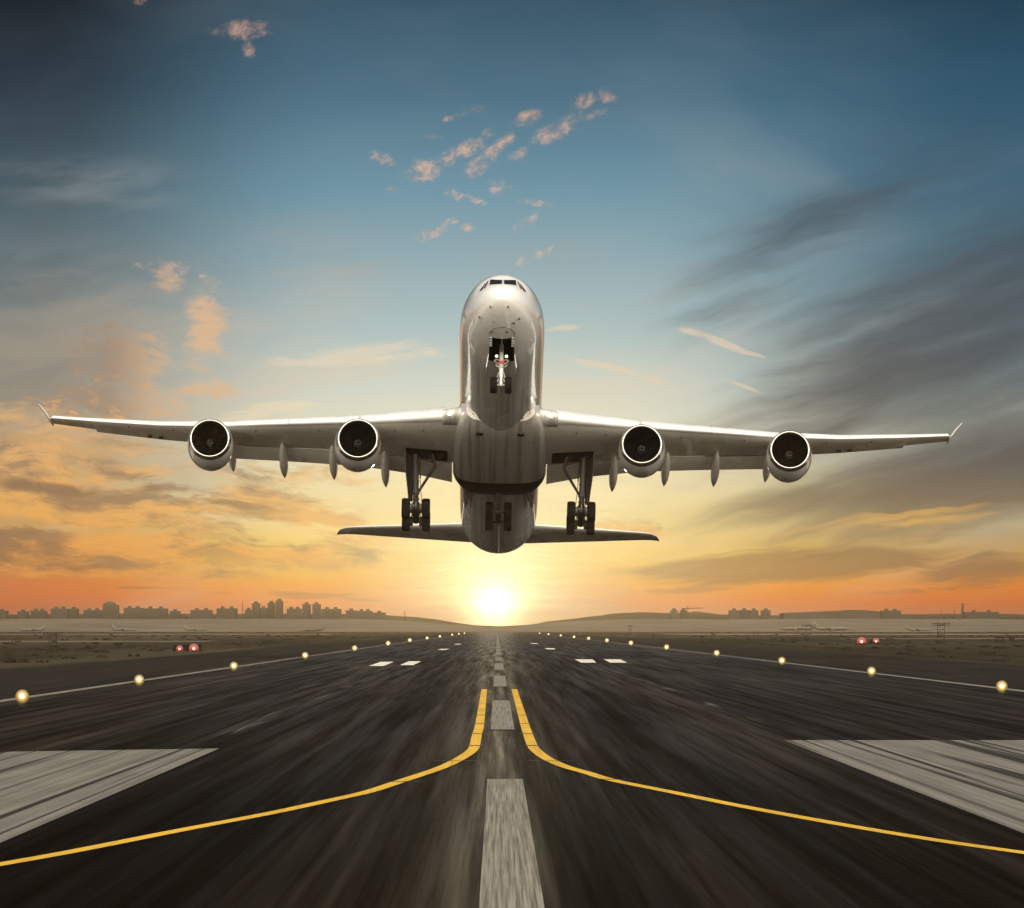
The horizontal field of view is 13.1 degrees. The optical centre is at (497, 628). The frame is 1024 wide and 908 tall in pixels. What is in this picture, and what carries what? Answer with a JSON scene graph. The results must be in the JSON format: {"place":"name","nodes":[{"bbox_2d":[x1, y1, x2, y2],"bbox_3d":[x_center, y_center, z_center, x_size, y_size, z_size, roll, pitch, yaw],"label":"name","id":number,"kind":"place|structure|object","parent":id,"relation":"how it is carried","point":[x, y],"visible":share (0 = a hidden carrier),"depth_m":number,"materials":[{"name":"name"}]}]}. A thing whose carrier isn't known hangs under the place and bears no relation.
{"place":"outdoors","nodes":[
{"label":"outdoors","id":0,"kind":"place"},
{"bbox_2d":[39,274,961,553],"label":"airliner","id":1,"kind":"object","parent":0,"point":[499,442],"visible":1,"depth_m":307.61,"materials":[{"name":"white paint"}]},
{"bbox_2d":[0,632,1023,669],"bbox_3d":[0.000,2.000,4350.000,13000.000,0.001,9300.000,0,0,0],"label":"ground","id":2,"kind":"structure","parent":0,"point":[970,651],"depth_m":652.38,"materials":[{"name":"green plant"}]},
{"bbox_2d":[0,609,8,618],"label":"apartment block","id":3,"kind":"structure","parent":2,"relation":"on","point":[4,614],"depth_m":4000.00,"materials":[{"name":"concrete"}]},
{"bbox_2d":[17,610,28,618],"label":"apartment block","id":4,"kind":"structure","parent":2,"relation":"on","point":[22,614],"depth_m":4050.00,"materials":[{"name":"concrete"}]},
{"bbox_2d":[20,624,44,631],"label":"parked aircraft","id":5,"kind":"object","parent":2,"relation":"on","point":[34,629],"visible":0.95,"depth_m":2699.43,"materials":[{"name":"grey paint"}]},
{"bbox_2d":[31,609,46,618],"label":"apartment block","id":6,"kind":"structure","parent":2,"relation":"on","point":[37,614],"depth_m":4000.00,"materials":[{"name":"concrete"}]},
{"bbox_2d":[46,632,56,652],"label":"antenna frame","id":7,"kind":"object","parent":2,"relation":"on","point":[50,651],"visible":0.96,"depth_m":372.07,"materials":[{"name":"black metal"}]},
{"bbox_2d":[51,607,68,618],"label":"apartment block","id":8,"kind":"structure","parent":2,"relation":"on","point":[61,613],"depth_m":3900.00,"materials":[{"name":"concrete"}]},
{"bbox_2d":[69,607,78,618],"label":"apartment block","id":9,"kind":"structure","parent":2,"relation":"on","point":[73,612],"depth_m":3950.00,"materials":[{"name":"brick"}]},
{"bbox_2d":[83,608,101,618],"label":"apartment block","id":10,"kind":"structure","parent":2,"relation":"on","point":[89,613],"depth_m":4000.00,"materials":[{"name":"concrete"}]},
{"bbox_2d":[102,601,118,618],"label":"domed tower","id":11,"kind":"structure","parent":2,"relation":"on","point":[110,609],"depth_m":3900.00,"materials":[{"name":"brick"}]},
{"bbox_2d":[112,624,135,631],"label":"parked aircraft","id":12,"kind":"object","parent":2,"relation":"on","point":[122,629],"visible":0.99,"depth_m":2799.43,"materials":[{"name":"grey paint"}]},
{"bbox_2d":[123,606,142,618],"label":"apartment block","id":13,"kind":"structure","parent":2,"relation":"on","point":[133,613],"depth_m":4050.00,"materials":[{"name":"concrete"}]},
{"bbox_2d":[143,606,167,618],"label":"apartment block","id":14,"kind":"structure","parent":2,"relation":"on","point":[150,612],"depth_m":4020.00,"materials":[{"name":"brick"}]},
{"bbox_2d":[170,609,180,618],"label":"apartment block","id":15,"kind":"structure","parent":2,"relation":"on","point":[175,614],"depth_m":4100.00,"materials":[{"name":"concrete"}]},
{"bbox_2d":[10,615,341,618],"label":"distant woodland","id":16,"kind":"object","parent":2,"relation":"on","point":[187,617],"visible":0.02,"depth_m":4284.32,"materials":[{"name":"plant"}]},
{"bbox_2d":[173,645,186,650],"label":"approach light","id":17,"kind":"object","parent":2,"relation":"on","point":[179,647],"visible":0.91,"depth_m":399.76,"materials":[{"name":"red glass"}]},
{"bbox_2d":[187,643,200,650],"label":"approach light","id":18,"kind":"object","parent":2,"relation":"on","point":[193,646],"visible":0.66,"depth_m":399.68,"materials":[{"name":"red glass"}]},
{"bbox_2d":[184,625,207,631],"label":"parked aircraft","id":19,"kind":"object","parent":2,"relation":"on","point":[194,629],"visible":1,"depth_m":2899.47,"materials":[{"name":"grey paint"}]},
{"bbox_2d":[190,608,212,618],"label":"apartment block","id":20,"kind":"structure","parent":2,"relation":"on","point":[197,613],"depth_m":4050.00,"materials":[{"name":"concrete"}]},
{"bbox_2d":[216,606,237,618],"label":"apartment block","id":21,"kind":"structure","parent":2,"relation":"on","point":[223,612],"depth_m":4000.00,"materials":[{"name":"brick"}]},
{"bbox_2d":[245,608,251,618],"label":"apartment block","id":22,"kind":"structure","parent":2,"relation":"on","point":[248,613],"depth_m":4000.00,"materials":[{"name":"concrete"}]},
{"bbox_2d":[252,601,259,618],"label":"apartment block","id":23,"kind":"structure","parent":2,"relation":"on","point":[255,609],"depth_m":3900.00,"materials":[{"name":"concrete"}]},
{"bbox_2d":[260,606,267,618],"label":"apartment block","id":24,"kind":"structure","parent":2,"relation":"on","point":[263,612],"depth_m":4000.00,"materials":[{"name":"brick"}]},
{"bbox_2d":[267,601,275,618],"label":"apartment block","id":25,"kind":"structure","parent":2,"relation":"on","point":[271,609],"depth_m":3900.00,"materials":[{"name":"concrete"}]},
{"bbox_2d":[276,599,282,618],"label":"apartment block","id":26,"kind":"structure","parent":2,"relation":"on","point":[279,608],"depth_m":3880.00,"materials":[{"name":"brick"}]},
{"bbox_2d":[287,607,301,618],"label":"apartment block","id":27,"kind":"structure","parent":2,"relation":"on","point":[292,613],"depth_m":4000.00,"materials":[{"name":"concrete"}]},
{"bbox_2d":[302,602,310,618],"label":"apartment block","id":28,"kind":"structure","parent":2,"relation":"on","point":[306,610],"depth_m":3950.00,"materials":[{"name":"brick"}]},
{"bbox_2d":[302,624,324,631],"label":"parked aircraft","id":29,"kind":"object","parent":2,"relation":"on","point":[314,629],"visible":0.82,"depth_m":2499.09,"materials":[{"name":"grey paint"}]},
{"bbox_2d":[312,602,320,618],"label":"apartment block","id":30,"kind":"structure","parent":2,"relation":"on","point":[316,610],"depth_m":3950.00,"materials":[{"name":"concrete"}]},
{"bbox_2d":[321,607,341,618],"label":"apartment block","id":31,"kind":"structure","parent":2,"relation":"on","point":[328,613],"depth_m":4000.00,"materials":[{"name":"concrete"}]},
{"bbox_2d":[346,608,356,618],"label":"apartment block","id":32,"kind":"structure","parent":2,"relation":"on","point":[351,613],"depth_m":4050.00,"materials":[{"name":"concrete"}]},
{"bbox_2d":[357,609,372,618],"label":"apartment block","id":33,"kind":"structure","parent":2,"relation":"on","point":[362,614],"depth_m":4080.00,"materials":[{"name":"concrete"}]},
{"bbox_2d":[373,611,385,619],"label":"apartment block","id":34,"kind":"structure","parent":2,"relation":"on","point":[378,615],"depth_m":4120.00,"materials":[{"name":"concrete"}]},
{"bbox_2d":[0,632,1023,907],"bbox_3d":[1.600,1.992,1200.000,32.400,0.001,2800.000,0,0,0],"label":"runway","id":35,"kind":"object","parent":2,"relation":"on","point":[288,732],"visible":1,"depth_m":56.28,"materials":[{"name":"grey asphalt"}]},
{"bbox_2d":[15,689,28,702],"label":"runway edge light","id":36,"kind":"object","parent":35,"relation":"on","point":[22,696],"visible":1,"depth_m":118.59,"materials":[{"name":"yellow glass"}]},
{"bbox_2d":[134,675,143,684],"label":"runway edge light","id":37,"kind":"object","parent":35,"relation":"on","point":[138,679],"visible":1,"depth_m":157.33,"materials":[{"name":"yellow glass"}]},
{"bbox_2d":[230,662,237,669],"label":"runway edge light","id":38,"kind":"object","parent":35,"relation":"on","point":[233,665],"visible":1,"depth_m":213.89,"materials":[{"name":"yellow glass"}]},
{"bbox_2d":[0,689,486,865],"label":"yellow taxi line","id":39,"kind":"object","parent":35,"relation":"on","point":[475,737],"visible":1,"depth_m":51.00,"materials":[{"name":"paint"}]},
{"bbox_2d":[302,652,308,658],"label":"runway edge light","id":40,"kind":"object","parent":35,"relation":"on","point":[305,655],"visible":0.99,"depth_m":293.27,"materials":[{"name":"yellow glass"}]},
{"bbox_2d":[372,723,573,781],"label":"pavement joint","id":41,"kind":"object","parent":35,"relation":"on","point":[475,760],"visible":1,"depth_m":67.13,"materials":[{"name":"black"}]},
{"bbox_2d":[370,643,626,665],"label":"touchdown marking","id":42,"kind":"object","parent":35,"relation":"on","point":[579,660],"visible":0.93,"depth_m":271.18,"materials":[{"name":"white paint"}]},
{"bbox_2d":[0,740,1023,842],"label":"aiming point marking","id":43,"kind":"object","parent":35,"relation":"on","point":[983,778],"visible":1,"depth_m":61.65,"materials":[{"name":"white paint"}]},
{"bbox_2d":[479,632,544,907],"bbox_3d":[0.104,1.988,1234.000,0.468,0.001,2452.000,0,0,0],"label":"runway centre line","id":44,"kind":"object","parent":35,"relation":"on","point":[510,877],"visible":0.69,"depth_m":41.06,"materials":[{"name":"white paint"}]},
{"bbox_2d":[0,632,1023,701],"bbox_3d":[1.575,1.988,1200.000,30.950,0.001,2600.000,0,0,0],"label":"runway edge line","id":45,"kind":"object","parent":35,"relation":"on","point":[10,699],"depth_m":185.82,"materials":[{"name":"white paint"}]},
{"bbox_2d":[713,650,719,655],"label":"runway edge light","id":46,"kind":"object","parent":35,"relation":"on","point":[716,652],"visible":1,"depth_m":320.74,"materials":[{"name":"yellow glass"}]},
{"bbox_2d":[512,689,1023,853],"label":"yellow taxi line","id":47,"kind":"object","parent":35,"relation":"on","point":[529,738],"visible":1,"depth_m":53.46,"materials":[{"name":"paint"}]},
{"bbox_2d":[778,657,785,664],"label":"runway edge light","id":48,"kind":"object","parent":35,"relation":"on","point":[781,660],"visible":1,"depth_m":247.29,"materials":[{"name":"yellow glass"}]},
{"bbox_2d":[867,667,875,675],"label":"runway edge light","id":49,"kind":"object","parent":35,"relation":"on","point":[871,671],"visible":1,"depth_m":188.03,"materials":[{"name":"yellow glass"}]},
{"bbox_2d":[996,680,1007,691],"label":"runway edge light","id":50,"kind":"object","parent":35,"relation":"on","point":[1001,685],"visible":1,"depth_m":139.46,"materials":[{"name":"yellow glass"}]},
{"bbox_2d":[0,632,1023,696],"bbox_3d":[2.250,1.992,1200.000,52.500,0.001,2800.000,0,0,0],"label":"runway shoulder","id":51,"kind":"object","parent":2,"relation":"on","point":[28,680],"visible":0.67,"depth_m":248.86},
{"bbox_2d":[670,608,677,618],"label":"apartment block","id":52,"kind":"structure","parent":2,"relation":"on","point":[673,613],"depth_m":4000.00,"materials":[{"name":"concrete"}]},
{"bbox_2d":[680,609,686,618],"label":"apartment block","id":53,"kind":"structure","parent":2,"relation":"on","point":[683,614],"depth_m":4000.00,"materials":[{"name":"concrete"}]},
{"bbox_2d":[728,608,739,618],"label":"apartment block","id":54,"kind":"structure","parent":2,"relation":"on","point":[733,613],"depth_m":3950.00,"materials":[{"name":"concrete"}]},
{"bbox_2d":[739,608,749,618],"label":"apartment block","id":55,"kind":"structure","parent":2,"relation":"on","point":[743,613],"depth_m":3955.00,"materials":[{"name":"brick"}]},
{"bbox_2d":[749,608,758,618],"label":"apartment block","id":56,"kind":"structure","parent":2,"relation":"on","point":[753,613],"depth_m":3950.00,"materials":[{"name":"concrete"}]},
{"bbox_2d":[761,608,770,618],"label":"apartment block","id":57,"kind":"structure","parent":2,"relation":"on","point":[765,613],"depth_m":3950.00,"materials":[{"name":"concrete"}]},
{"bbox_2d":[780,621,813,631],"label":"parked aircraft","id":58,"kind":"object","parent":2,"relation":"on","point":[798,628],"visible":0.92,"depth_m":2898.78,"materials":[{"name":"grey paint"}]},
{"bbox_2d":[779,610,879,618],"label":"hangar","id":59,"kind":"structure","parent":2,"relation":"on","point":[854,614],"depth_m":3950.00,"materials":[{"name":"metal"}]},
{"bbox_2d":[796,615,862,618],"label":"hangar door","id":60,"kind":"structure","parent":59,"relation":"in","point":[797,616],"depth_m":3949.93,"materials":[{"name":"metal"}]},
{"bbox_2d":[812,621,848,631],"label":"parked aircraft","id":61,"kind":"object","parent":2,"relation":"on","point":[817,627],"visible":0.99,"depth_m":2849.03,"materials":[{"name":"grey paint"}]},
{"bbox_2d":[856,637,865,643],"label":"approach light","id":62,"kind":"object","parent":2,"relation":"on","point":[861,640],"visible":0.71,"depth_m":599.66,"materials":[{"name":"red glass"}]},
{"bbox_2d":[871,638,880,643],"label":"approach light","id":63,"kind":"object","parent":2,"relation":"on","point":[875,640],"visible":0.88,"depth_m":599.68,"materials":[{"name":"red glass"}]},
{"bbox_2d":[880,609,900,618],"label":"apartment block","id":64,"kind":"structure","parent":2,"relation":"on","point":[887,614],"depth_m":3960.00,"materials":[{"name":"concrete"}]},
{"bbox_2d":[906,624,930,631],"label":"parked aircraft","id":65,"kind":"object","parent":2,"relation":"on","point":[917,629],"visible":0.98,"depth_m":2799.42,"materials":[{"name":"grey paint"}]},
{"bbox_2d":[932,622,949,641],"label":"antenna frame","id":66,"kind":"object","parent":2,"relation":"on","point":[939,625],"visible":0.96,"depth_m":695.62,"materials":[{"name":"black metal"}]},
{"bbox_2d":[906,615,1017,618],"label":"distant woodland","id":67,"kind":"object","parent":2,"relation":"on","point":[952,617],"visible":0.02,"depth_m":4306.75,"materials":[{"name":"plant"}]},
{"bbox_2d":[961,604,963,618],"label":"chimney stack","id":68,"kind":"object","parent":2,"relation":"on","point":[962,612],"visible":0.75,"depth_m":3949.18,"materials":[{"name":"brick"}]},
{"bbox_2d":[963,610,998,618],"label":"apartment block","id":69,"kind":"structure","parent":2,"relation":"on","point":[974,614],"depth_m":3960.00,"materials":[{"name":"concrete"}]},
{"bbox_2d":[0,619,1023,631],"bbox_3d":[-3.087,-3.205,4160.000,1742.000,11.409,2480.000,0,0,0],"label":"terrain","id":70,"kind":"structure","parent":0,"point":[615,625],"depth_m":3366.44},
{"bbox_2d":[0,634,1023,641],"bbox_3d":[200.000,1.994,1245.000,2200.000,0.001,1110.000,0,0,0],"label":"taxiway","id":71,"kind":"structure","parent":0,"point":[673,634],"depth_m":1570.32,"materials":[{"name":"grey asphalt"}]},
{"bbox_2d":[0,0,1023,625],"label":"sky","id":72,"kind":"structure","parent":0,"point":[801,216],"materials":[{"name":"blue"}]},
{"bbox_2d":[9,611,1023,625],"bbox_3d":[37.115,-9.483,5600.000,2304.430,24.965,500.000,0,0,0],"label":"hills","id":73,"kind":"structure","parent":0,"point":[654,615],"depth_m":5546.03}
]}

